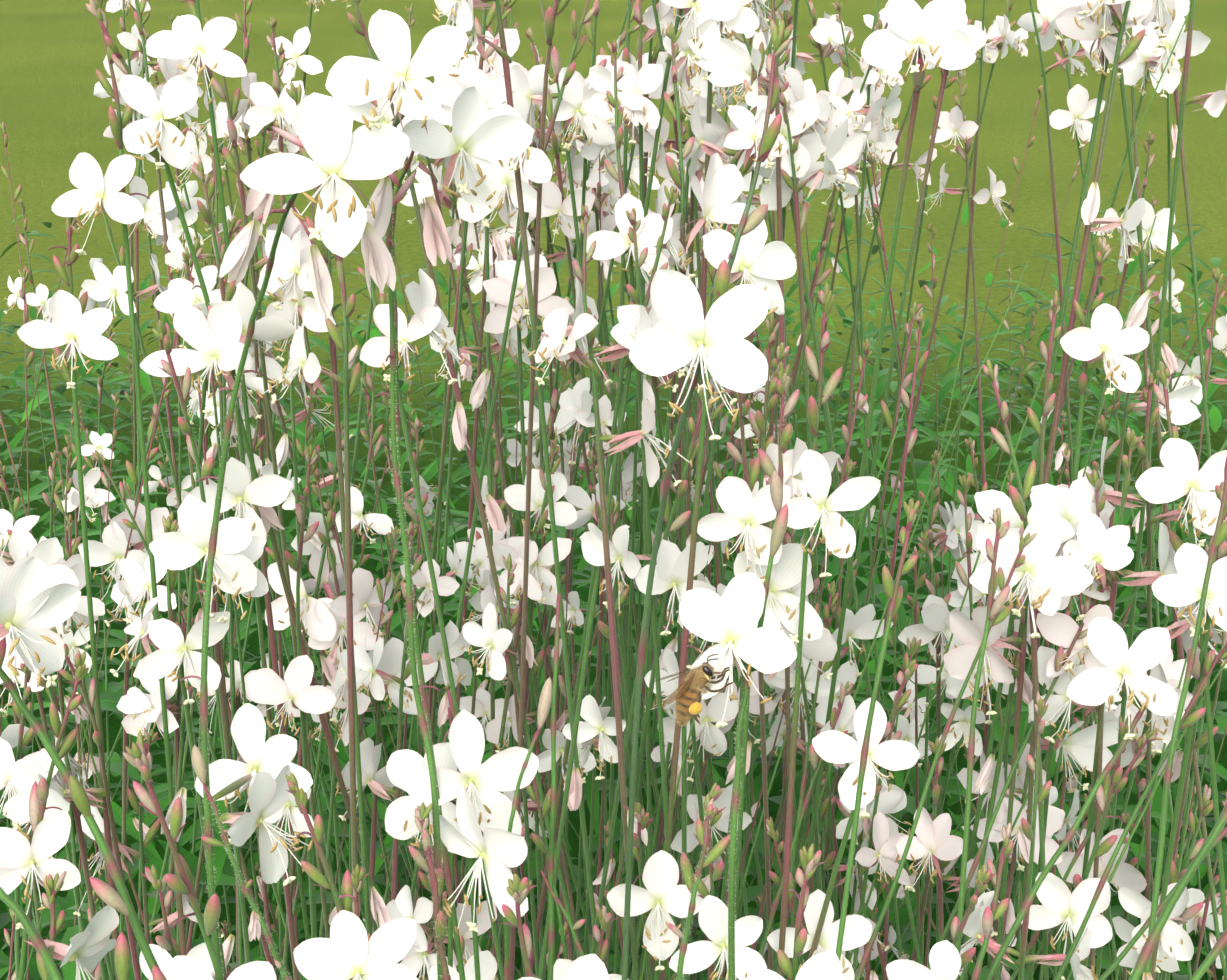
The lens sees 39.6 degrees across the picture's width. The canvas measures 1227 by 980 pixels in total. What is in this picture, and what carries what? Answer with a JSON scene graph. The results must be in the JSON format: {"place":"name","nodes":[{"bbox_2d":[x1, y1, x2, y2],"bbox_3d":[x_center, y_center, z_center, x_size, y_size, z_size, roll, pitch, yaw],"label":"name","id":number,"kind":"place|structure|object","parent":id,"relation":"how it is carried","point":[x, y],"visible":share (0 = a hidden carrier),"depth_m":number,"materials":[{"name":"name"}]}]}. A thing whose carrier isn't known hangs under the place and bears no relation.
{"place":"outdoors","nodes":[
{"label":"outdoors","id":0,"kind":"place"},
{"bbox_2d":[0,0,1226,979],"bbox_3d":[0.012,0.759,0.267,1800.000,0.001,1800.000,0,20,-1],"label":"ground","id":1,"kind":"structure","parent":0,"point":[54,111],"depth_m":3.87,"materials":[{"name":"green plant"}]},
{"bbox_2d":[0,0,1226,979],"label":"flowering plants","id":2,"kind":"object","parent":1,"relation":"on","point":[1077,543],"visible":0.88,"depth_m":0.61,"materials":[{"name":"white plant"}]},
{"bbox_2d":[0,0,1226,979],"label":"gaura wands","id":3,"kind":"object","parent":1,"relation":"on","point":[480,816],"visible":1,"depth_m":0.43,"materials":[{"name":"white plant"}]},
{"bbox_2d":[654,654,733,726],"bbox_3d":[0.018,0.046,0.383,0.018,0.017,0.009,0,20,-1],"label":"honeybee","id":4,"kind":"object","parent":3,"relation":"attached to","point":[686,695],"visible":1,"depth_m":0.38,"materials":[{"name":"brown"}]},
{"bbox_2d":[0,192,1226,979],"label":"green foliage","id":5,"kind":"object","parent":1,"relation":"on","point":[110,698],"visible":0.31,"depth_m":1.62,"materials":[{"name":"green plant"}]}
]}

